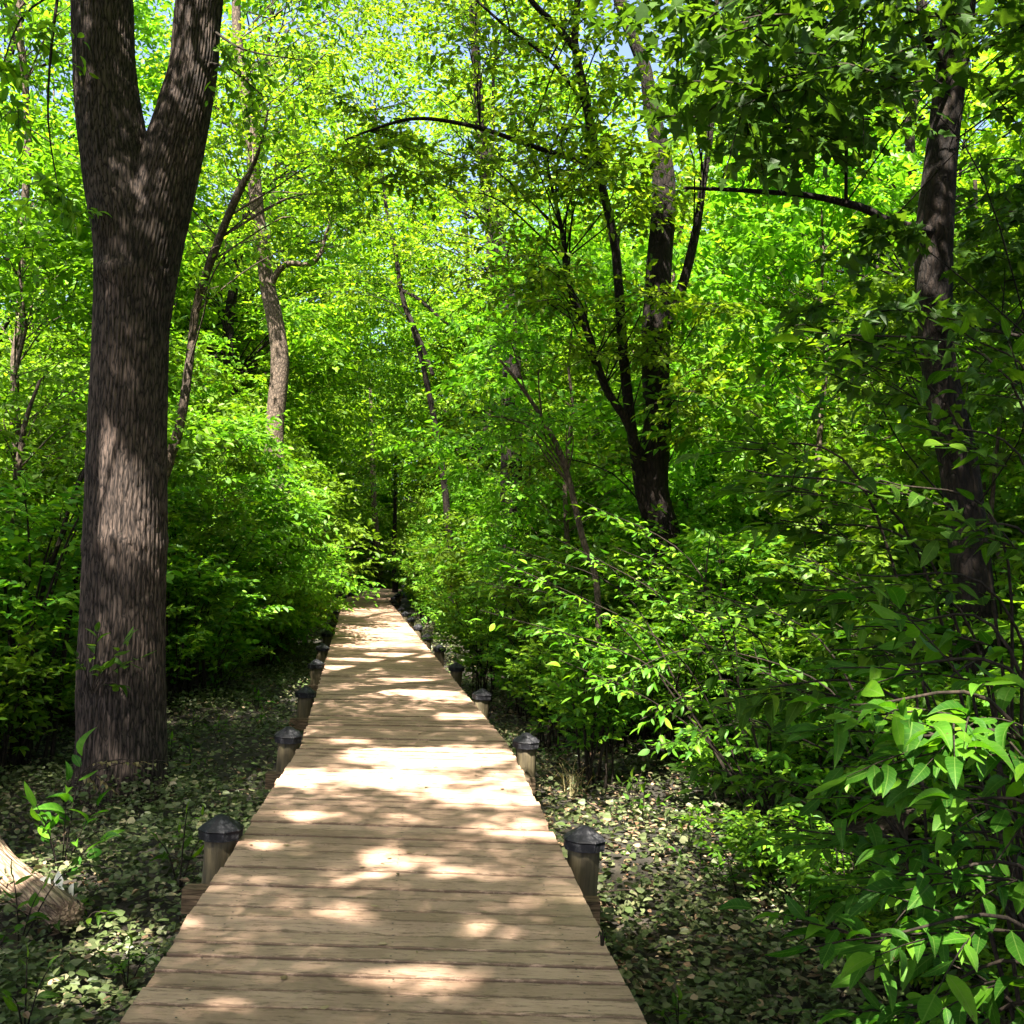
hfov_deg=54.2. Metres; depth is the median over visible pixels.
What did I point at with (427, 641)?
bollard
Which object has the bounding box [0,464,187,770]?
shrub
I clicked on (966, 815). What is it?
shrub
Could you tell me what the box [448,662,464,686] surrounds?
bollard
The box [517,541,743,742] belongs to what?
shrub
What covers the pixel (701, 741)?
spicebush
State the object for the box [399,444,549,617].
understorey tree
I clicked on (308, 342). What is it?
broadleaf tree
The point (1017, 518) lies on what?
shrub
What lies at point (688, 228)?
broadleaf tree
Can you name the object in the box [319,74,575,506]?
broadleaf tree
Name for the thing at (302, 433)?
understorey tree
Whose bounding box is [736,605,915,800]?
shrub
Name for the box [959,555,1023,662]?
shrub
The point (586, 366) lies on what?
understorey tree
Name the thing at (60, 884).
pale sprig
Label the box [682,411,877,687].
understorey tree
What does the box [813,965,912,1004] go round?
seedling
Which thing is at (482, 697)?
bollard
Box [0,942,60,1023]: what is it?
forest seedling
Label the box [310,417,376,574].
understorey tree
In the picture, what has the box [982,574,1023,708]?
shrub
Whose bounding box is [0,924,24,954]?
forest seedling
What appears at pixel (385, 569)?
understorey tree
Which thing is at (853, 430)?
understorey tree
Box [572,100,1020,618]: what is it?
understorey tree
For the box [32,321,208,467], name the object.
understorey tree
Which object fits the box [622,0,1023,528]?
broadleaf tree
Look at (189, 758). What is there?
forest seedling
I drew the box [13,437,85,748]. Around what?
bare sapling
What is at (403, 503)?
understorey tree
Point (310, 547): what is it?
understorey tree
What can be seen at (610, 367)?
broadleaf tree
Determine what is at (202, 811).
forest seedling
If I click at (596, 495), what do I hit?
understorey tree
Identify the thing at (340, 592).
shrub
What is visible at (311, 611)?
shrub
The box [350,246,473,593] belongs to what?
broadleaf tree
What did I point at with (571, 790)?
grass tuft
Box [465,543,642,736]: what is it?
shrub
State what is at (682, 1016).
forest seedling
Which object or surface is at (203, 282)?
bent sapling
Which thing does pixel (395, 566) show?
understorey tree
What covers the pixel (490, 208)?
dark trunk tree
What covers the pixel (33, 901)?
seedling
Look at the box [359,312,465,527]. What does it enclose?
broadleaf tree
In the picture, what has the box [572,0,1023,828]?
slender tree
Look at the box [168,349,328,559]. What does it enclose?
understorey tree
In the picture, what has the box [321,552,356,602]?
shrub
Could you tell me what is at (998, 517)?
understorey tree
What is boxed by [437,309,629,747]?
pale sapling
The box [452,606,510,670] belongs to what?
shrub
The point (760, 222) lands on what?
broadleaf tree
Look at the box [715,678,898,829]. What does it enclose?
shrub
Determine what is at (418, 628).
bollard
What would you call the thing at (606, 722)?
shrub
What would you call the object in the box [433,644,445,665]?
bollard
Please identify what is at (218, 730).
forest seedling
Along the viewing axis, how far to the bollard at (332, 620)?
26.34 m
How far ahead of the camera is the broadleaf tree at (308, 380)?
41.35 m
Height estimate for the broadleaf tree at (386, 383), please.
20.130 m
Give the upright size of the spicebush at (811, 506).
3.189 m
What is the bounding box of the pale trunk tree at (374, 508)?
[333,388,436,588]
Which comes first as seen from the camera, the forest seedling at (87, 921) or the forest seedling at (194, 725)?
the forest seedling at (87, 921)
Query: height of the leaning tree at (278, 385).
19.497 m
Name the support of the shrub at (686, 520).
on the ground
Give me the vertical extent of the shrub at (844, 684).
1.638 m
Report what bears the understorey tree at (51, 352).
on the ground
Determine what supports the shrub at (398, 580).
on the ground
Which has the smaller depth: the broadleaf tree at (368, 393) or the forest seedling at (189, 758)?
the forest seedling at (189, 758)
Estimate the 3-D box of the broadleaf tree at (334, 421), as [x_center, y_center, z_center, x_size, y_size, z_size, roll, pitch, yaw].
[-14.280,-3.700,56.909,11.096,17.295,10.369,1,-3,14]
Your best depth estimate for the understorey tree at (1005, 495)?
9.83 m
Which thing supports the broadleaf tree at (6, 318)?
on the ground
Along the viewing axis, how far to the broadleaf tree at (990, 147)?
15.31 m
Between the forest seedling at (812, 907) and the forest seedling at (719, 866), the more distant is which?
the forest seedling at (719, 866)
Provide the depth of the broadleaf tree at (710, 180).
20.55 m
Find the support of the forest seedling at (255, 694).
on the ground
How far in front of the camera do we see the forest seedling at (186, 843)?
6.12 m
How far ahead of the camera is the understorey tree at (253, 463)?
14.98 m
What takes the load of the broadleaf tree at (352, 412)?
on the ground
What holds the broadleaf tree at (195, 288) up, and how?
on the ground
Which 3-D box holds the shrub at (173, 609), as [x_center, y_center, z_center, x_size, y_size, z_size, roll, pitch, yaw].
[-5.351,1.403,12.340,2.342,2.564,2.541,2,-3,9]
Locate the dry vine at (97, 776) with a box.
[79,759,190,796]
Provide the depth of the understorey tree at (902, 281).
9.14 m
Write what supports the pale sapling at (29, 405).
on the ground
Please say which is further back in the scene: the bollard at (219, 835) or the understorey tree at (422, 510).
the understorey tree at (422, 510)
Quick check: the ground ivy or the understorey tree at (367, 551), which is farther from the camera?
the understorey tree at (367, 551)
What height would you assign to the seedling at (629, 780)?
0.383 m
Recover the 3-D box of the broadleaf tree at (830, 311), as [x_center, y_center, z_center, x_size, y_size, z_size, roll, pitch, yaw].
[8.207,-3.456,26.132,8.732,14.565,9.344,1,-3,19]
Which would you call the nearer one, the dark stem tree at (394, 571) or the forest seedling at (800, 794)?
the forest seedling at (800, 794)
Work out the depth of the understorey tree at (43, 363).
21.64 m
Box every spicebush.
[460,500,783,834]
[661,536,972,984]
[673,315,1023,1021]
[716,584,1023,1023]
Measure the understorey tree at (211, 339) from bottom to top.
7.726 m
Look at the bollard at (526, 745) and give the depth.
8.60 m
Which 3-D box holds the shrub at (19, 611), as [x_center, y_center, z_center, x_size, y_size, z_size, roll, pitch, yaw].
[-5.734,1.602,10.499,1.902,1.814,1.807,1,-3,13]
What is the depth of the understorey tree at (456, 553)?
20.71 m
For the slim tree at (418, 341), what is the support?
on the ground
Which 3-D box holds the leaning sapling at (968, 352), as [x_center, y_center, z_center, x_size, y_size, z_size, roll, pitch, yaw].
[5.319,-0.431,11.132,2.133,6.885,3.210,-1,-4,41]
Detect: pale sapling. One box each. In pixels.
[0,350,86,560]
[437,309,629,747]
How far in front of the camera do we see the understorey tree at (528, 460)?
31.47 m
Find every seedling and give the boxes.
[0,856,83,943]
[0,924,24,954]
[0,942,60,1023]
[21,728,123,877]
[26,891,118,937]
[96,932,157,990]
[149,800,203,891]
[152,822,196,858]
[168,731,194,759]
[175,749,213,770]
[179,806,206,830]
[181,713,200,732]
[204,715,227,740]
[211,669,220,703]
[240,689,274,711]
[245,688,266,704]
[246,707,270,728]
[493,693,514,718]
[539,736,571,764]
[616,764,645,802]
[623,782,670,828]
[648,985,706,1023]
[665,835,727,878]
[678,804,703,850]
[695,852,737,891]
[733,787,777,828]
[769,868,838,956]
[783,789,805,805]
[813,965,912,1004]
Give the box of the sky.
[0,0,1022,568]
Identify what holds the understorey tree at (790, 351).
on the ground
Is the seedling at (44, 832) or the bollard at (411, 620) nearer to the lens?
the seedling at (44, 832)
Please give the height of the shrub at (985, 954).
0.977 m
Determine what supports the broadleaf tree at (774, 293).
on the ground
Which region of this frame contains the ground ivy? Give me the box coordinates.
[0,613,1014,1023]
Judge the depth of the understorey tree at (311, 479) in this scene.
25.54 m
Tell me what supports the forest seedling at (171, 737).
on the ground
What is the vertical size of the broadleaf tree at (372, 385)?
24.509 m
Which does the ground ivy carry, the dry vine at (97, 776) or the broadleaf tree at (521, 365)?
the dry vine at (97, 776)
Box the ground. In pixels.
[0,571,1006,1023]
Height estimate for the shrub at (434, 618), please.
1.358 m
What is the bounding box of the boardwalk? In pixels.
[120,588,646,1023]
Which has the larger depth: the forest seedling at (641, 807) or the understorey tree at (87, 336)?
the understorey tree at (87, 336)
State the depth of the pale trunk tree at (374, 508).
59.89 m
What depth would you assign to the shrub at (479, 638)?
15.36 m
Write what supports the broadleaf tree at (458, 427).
on the ground
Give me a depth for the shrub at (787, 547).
11.05 m
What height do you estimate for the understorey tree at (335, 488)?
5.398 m
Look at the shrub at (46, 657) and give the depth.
11.04 m
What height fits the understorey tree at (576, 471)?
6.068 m
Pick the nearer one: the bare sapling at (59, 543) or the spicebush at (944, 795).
the spicebush at (944, 795)
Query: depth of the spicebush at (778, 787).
4.87 m
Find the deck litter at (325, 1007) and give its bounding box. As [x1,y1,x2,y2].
[198,661,550,1023]
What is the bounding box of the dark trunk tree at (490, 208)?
[282,0,675,665]
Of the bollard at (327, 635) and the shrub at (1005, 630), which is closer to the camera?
the shrub at (1005, 630)
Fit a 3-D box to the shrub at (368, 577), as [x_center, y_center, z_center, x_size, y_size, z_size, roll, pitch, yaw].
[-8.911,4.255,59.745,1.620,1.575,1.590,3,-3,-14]
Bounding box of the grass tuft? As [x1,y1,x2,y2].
[541,756,608,795]
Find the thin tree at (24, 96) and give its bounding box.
[0,0,152,468]
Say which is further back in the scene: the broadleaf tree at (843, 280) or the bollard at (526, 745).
the broadleaf tree at (843, 280)
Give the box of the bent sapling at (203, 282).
[167,110,386,484]
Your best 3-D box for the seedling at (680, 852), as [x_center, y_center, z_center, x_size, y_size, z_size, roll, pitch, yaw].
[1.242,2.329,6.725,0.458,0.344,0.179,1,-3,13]
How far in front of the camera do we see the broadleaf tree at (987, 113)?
19.05 m
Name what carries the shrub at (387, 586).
on the ground
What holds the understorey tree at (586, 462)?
on the ground
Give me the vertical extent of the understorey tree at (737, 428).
5.716 m
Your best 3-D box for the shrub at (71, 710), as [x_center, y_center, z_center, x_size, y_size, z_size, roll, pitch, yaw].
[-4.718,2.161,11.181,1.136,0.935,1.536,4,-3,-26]
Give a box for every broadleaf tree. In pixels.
[0,0,243,427]
[0,8,209,471]
[0,185,280,468]
[0,191,91,347]
[0,304,24,413]
[36,0,466,477]
[58,186,260,403]
[142,28,421,482]
[171,142,395,521]
[175,273,304,400]
[185,140,398,501]
[209,278,345,479]
[218,155,408,508]
[246,321,353,537]
[277,0,646,531]
[293,248,445,591]
[312,379,416,593]
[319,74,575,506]
[333,395,379,511]
[336,398,402,551]
[348,361,446,588]
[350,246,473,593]
[352,332,441,477]
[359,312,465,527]
[360,295,486,533]
[389,212,598,538]
[437,224,590,466]
[513,47,876,527]
[546,274,723,442]
[548,194,802,458]
[551,179,811,415]
[552,124,738,349]
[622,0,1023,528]
[679,111,899,417]
[680,116,903,430]
[684,117,977,459]
[725,52,1023,519]
[791,0,1023,369]
[910,28,1023,507]
[964,29,1023,454]
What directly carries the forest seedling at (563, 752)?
on the ground
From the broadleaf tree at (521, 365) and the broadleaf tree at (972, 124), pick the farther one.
the broadleaf tree at (521, 365)
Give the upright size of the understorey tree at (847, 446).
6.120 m
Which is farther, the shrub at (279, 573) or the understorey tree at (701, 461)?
the shrub at (279, 573)
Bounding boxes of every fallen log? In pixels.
[0,835,85,933]
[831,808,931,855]
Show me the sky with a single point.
(625, 50)
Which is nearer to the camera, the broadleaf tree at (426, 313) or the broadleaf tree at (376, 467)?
the broadleaf tree at (426, 313)
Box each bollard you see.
[198,814,243,883]
[274,726,302,771]
[295,686,316,736]
[307,659,324,684]
[316,643,329,662]
[322,630,332,646]
[326,622,335,632]
[330,615,337,623]
[333,610,339,619]
[394,603,399,611]
[397,606,404,616]
[402,611,409,622]
[407,617,415,629]
[413,624,422,638]
[421,633,432,650]
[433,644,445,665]
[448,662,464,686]
[472,688,492,719]
[512,732,539,796]
[563,825,605,895]
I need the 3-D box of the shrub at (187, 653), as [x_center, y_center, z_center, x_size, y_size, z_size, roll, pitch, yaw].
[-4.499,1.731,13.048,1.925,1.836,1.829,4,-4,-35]
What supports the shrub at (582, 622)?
on the ground
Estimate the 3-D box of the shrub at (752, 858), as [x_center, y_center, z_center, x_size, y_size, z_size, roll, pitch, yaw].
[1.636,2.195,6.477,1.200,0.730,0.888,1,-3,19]
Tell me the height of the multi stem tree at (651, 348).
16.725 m
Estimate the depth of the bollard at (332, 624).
23.36 m
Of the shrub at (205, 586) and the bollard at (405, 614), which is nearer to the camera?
the shrub at (205, 586)
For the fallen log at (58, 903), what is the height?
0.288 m
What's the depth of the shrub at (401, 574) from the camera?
52.32 m
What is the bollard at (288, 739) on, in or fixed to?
on the ground
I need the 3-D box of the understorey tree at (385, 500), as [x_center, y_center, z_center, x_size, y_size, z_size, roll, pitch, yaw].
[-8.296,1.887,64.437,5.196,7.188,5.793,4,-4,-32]
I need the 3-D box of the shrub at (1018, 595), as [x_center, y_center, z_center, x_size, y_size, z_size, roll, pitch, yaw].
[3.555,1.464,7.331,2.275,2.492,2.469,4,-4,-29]
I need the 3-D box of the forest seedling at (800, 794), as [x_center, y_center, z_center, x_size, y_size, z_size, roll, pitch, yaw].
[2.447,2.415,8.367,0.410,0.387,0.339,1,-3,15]
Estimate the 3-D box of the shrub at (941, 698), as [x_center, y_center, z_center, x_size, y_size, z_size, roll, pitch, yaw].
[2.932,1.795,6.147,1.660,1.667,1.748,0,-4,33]
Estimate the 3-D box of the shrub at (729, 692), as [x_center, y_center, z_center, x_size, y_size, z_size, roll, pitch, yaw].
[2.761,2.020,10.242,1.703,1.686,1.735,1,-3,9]
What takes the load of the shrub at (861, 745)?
on the ground
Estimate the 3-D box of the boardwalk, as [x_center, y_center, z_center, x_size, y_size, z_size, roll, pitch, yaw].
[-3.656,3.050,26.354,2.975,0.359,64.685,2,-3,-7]
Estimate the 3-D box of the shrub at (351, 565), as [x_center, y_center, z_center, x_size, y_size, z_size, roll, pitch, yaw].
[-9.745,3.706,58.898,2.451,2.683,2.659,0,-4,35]
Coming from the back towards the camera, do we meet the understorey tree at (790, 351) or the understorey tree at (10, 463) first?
the understorey tree at (790, 351)
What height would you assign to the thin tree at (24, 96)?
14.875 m
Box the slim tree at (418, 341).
[295,22,509,643]
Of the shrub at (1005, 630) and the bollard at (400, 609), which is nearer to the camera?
the shrub at (1005, 630)
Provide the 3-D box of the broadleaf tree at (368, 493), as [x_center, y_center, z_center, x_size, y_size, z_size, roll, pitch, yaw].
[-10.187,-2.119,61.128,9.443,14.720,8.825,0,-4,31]
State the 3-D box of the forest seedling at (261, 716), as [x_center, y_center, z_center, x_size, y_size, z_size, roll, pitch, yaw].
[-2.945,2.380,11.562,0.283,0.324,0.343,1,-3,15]
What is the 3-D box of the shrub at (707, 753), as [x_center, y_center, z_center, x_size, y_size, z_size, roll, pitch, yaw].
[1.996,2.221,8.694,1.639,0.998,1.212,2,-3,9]
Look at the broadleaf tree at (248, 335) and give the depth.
38.38 m
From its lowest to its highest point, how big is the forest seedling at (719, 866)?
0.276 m
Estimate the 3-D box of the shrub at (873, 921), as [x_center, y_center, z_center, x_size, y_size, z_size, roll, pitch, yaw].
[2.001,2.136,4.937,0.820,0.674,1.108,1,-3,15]
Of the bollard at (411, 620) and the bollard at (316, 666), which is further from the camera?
the bollard at (411, 620)
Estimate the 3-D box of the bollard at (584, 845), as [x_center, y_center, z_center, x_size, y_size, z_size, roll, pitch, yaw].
[0.389,2.177,5.616,0.235,0.822,0.235,3,-4,-3]
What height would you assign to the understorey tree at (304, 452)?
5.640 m
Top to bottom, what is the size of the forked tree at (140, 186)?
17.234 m
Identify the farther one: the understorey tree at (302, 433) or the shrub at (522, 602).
the understorey tree at (302, 433)
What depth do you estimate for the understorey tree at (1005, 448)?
11.31 m
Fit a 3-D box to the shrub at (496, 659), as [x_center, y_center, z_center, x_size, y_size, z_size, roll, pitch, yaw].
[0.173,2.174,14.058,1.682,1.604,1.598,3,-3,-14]
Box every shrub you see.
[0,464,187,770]
[0,511,80,698]
[0,581,75,656]
[0,621,75,785]
[8,620,76,735]
[22,521,191,725]
[44,682,74,720]
[166,538,252,690]
[166,544,293,703]
[166,577,242,709]
[167,495,282,684]
[168,641,242,687]
[180,515,276,665]
[200,619,274,693]
[234,569,280,658]
[242,570,324,669]
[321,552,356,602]
[336,576,350,597]
[339,553,363,593]
[358,570,375,590]
[378,579,406,591]
[380,528,463,629]
[386,550,414,588]
[391,558,431,623]
[399,585,422,609]
[410,549,525,660]
[420,571,538,700]
[423,600,461,640]
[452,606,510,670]
[464,507,619,644]
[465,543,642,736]
[470,594,525,644]
[475,608,575,720]
[487,538,635,641]
[493,635,627,751]
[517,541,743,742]
[518,616,685,788]
[520,594,720,757]
[541,504,760,742]
[579,540,741,613]
[598,582,780,771]
[605,551,739,635]
[620,523,862,760]
[648,705,826,816]
[673,800,858,903]
[700,642,907,817]
[702,624,832,768]
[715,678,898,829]
[716,547,824,681]
[733,486,940,678]
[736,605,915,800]
[743,809,966,941]
[756,678,897,809]
[795,512,1023,806]
[834,511,1023,687]
[835,874,1004,1002]
[844,541,1023,809]
[850,663,1023,908]
[886,821,1023,1019]
[894,630,1023,698]
[916,809,1023,939]
[918,510,1023,623]
[932,618,1023,814]
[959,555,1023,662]
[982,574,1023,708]
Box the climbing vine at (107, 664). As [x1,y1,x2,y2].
[64,621,154,696]
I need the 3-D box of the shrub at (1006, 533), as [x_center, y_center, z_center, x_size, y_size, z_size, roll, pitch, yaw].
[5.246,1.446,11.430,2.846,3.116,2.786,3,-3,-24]
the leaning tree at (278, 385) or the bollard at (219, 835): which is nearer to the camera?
the bollard at (219, 835)
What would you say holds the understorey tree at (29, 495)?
on the ground
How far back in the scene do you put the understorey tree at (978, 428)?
12.38 m
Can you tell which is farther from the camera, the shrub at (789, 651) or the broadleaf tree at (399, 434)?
the broadleaf tree at (399, 434)
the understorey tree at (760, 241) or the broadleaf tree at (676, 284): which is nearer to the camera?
the understorey tree at (760, 241)
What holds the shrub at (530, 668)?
on the ground
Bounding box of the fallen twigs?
[1,648,857,1023]
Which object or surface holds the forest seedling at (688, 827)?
on the ground
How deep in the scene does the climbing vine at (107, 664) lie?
8.02 m
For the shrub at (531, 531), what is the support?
on the ground
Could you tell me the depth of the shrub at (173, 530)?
15.67 m
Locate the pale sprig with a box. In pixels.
[40,871,73,895]
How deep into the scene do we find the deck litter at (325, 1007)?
5.05 m
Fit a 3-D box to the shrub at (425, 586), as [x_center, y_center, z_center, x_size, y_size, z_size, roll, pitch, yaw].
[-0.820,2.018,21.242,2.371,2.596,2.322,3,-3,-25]
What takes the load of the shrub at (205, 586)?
on the ground
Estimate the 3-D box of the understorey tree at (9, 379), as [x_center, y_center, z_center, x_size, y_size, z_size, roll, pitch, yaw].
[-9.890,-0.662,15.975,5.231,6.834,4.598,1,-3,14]
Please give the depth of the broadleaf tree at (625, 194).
41.82 m
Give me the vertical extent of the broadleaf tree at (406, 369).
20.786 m
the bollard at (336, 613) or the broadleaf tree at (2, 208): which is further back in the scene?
the broadleaf tree at (2, 208)
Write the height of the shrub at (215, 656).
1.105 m
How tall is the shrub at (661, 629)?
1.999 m
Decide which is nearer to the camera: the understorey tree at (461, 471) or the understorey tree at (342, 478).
the understorey tree at (461, 471)
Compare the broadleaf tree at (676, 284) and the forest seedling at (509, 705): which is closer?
the forest seedling at (509, 705)
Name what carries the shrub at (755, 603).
on the ground
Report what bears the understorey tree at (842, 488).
on the ground
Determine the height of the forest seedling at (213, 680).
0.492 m
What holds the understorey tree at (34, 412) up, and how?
on the ground
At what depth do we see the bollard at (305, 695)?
11.36 m
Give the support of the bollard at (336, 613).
on the ground
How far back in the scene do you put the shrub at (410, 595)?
43.27 m
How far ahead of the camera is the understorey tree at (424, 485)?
38.13 m
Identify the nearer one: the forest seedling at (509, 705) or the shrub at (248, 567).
the forest seedling at (509, 705)
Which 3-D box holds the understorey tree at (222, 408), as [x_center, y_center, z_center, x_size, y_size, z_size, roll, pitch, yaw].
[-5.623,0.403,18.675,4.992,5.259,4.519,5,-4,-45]
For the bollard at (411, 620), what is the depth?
26.68 m
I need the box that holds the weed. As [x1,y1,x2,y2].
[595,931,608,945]
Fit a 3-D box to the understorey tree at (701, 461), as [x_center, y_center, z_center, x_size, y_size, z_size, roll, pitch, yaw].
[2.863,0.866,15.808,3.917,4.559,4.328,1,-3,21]
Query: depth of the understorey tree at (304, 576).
17.44 m
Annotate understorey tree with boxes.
[0,107,244,612]
[0,316,90,505]
[0,349,85,551]
[0,367,65,506]
[0,381,86,520]
[0,420,84,562]
[0,421,77,675]
[1,358,40,495]
[8,329,271,629]
[8,337,90,424]
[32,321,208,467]
[36,387,252,569]
[70,393,324,657]
[167,407,364,661]
[168,324,265,503]
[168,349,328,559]
[173,421,415,645]
[198,470,406,661]
[207,402,339,528]
[222,431,368,629]
[284,418,356,576]
[288,445,346,574]
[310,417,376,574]
[331,489,369,568]
[341,514,401,587]
[354,510,419,588]
[357,491,406,580]
[372,512,438,596]
[373,187,763,619]
[383,461,499,603]
[383,491,424,571]
[392,400,499,554]
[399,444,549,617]
[402,466,499,626]
[403,317,609,614]
[482,433,567,513]
[486,358,721,618]
[522,310,716,577]
[524,399,692,558]
[538,404,684,555]
[542,424,801,675]
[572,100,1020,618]
[574,375,885,686]
[589,386,843,590]
[590,316,748,498]
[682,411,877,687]
[693,324,882,515]
[736,471,887,575]
[750,349,972,580]
[754,204,1023,731]
[767,413,900,590]
[774,478,1023,725]
[832,276,1023,580]
[956,283,1023,593]
[969,417,1023,515]
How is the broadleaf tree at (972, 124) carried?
on the ground
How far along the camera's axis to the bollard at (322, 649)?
17.35 m
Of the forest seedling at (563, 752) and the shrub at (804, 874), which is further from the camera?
the forest seedling at (563, 752)
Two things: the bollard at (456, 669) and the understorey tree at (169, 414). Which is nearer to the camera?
the bollard at (456, 669)
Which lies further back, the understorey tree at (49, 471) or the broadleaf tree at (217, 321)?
the broadleaf tree at (217, 321)
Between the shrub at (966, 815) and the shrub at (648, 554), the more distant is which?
the shrub at (648, 554)
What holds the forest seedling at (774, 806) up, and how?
on the ground
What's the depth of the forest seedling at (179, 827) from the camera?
6.67 m
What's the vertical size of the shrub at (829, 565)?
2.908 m
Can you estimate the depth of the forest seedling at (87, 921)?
5.44 m
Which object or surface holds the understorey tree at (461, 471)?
on the ground
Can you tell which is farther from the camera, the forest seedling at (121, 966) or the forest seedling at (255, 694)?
the forest seedling at (255, 694)
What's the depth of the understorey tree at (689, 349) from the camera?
24.95 m
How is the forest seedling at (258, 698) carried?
on the ground
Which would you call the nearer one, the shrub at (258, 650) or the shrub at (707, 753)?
the shrub at (707, 753)
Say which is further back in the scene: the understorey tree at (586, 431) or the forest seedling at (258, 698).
the understorey tree at (586, 431)
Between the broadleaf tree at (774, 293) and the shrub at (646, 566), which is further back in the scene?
the broadleaf tree at (774, 293)
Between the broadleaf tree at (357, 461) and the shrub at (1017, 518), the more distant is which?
the broadleaf tree at (357, 461)
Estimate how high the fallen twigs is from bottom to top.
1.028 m
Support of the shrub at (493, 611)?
on the ground
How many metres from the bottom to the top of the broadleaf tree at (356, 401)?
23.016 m
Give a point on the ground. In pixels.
(614, 875)
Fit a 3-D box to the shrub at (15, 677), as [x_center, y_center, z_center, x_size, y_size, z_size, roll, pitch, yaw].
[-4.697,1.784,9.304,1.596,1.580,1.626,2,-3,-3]
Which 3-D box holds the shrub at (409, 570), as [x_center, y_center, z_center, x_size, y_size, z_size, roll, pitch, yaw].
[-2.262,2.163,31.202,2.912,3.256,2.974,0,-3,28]
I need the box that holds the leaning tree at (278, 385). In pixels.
[135,0,455,653]
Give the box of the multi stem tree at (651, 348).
[265,0,775,741]
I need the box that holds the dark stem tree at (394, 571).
[354,419,433,592]
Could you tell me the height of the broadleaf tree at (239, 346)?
15.772 m
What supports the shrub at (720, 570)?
on the ground
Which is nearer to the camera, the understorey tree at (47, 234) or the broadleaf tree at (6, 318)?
the understorey tree at (47, 234)
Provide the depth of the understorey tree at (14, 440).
10.19 m
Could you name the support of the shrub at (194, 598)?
on the ground
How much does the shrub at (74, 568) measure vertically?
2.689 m
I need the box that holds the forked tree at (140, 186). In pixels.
[0,0,536,815]
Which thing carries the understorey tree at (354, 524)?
on the ground
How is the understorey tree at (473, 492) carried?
on the ground
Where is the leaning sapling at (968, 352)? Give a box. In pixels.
[890,179,1023,435]
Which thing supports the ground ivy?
on the ground
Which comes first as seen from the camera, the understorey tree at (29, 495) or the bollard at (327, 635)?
the understorey tree at (29, 495)
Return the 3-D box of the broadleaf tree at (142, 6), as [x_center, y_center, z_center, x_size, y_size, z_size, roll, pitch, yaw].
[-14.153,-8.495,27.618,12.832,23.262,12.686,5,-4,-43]
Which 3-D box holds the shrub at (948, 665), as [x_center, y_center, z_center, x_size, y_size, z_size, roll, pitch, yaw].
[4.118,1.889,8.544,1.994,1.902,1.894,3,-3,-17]
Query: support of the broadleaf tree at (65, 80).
on the ground
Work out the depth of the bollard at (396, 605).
35.66 m
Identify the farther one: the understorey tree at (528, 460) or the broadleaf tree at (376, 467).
the broadleaf tree at (376, 467)
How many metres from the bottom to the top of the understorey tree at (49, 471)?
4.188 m

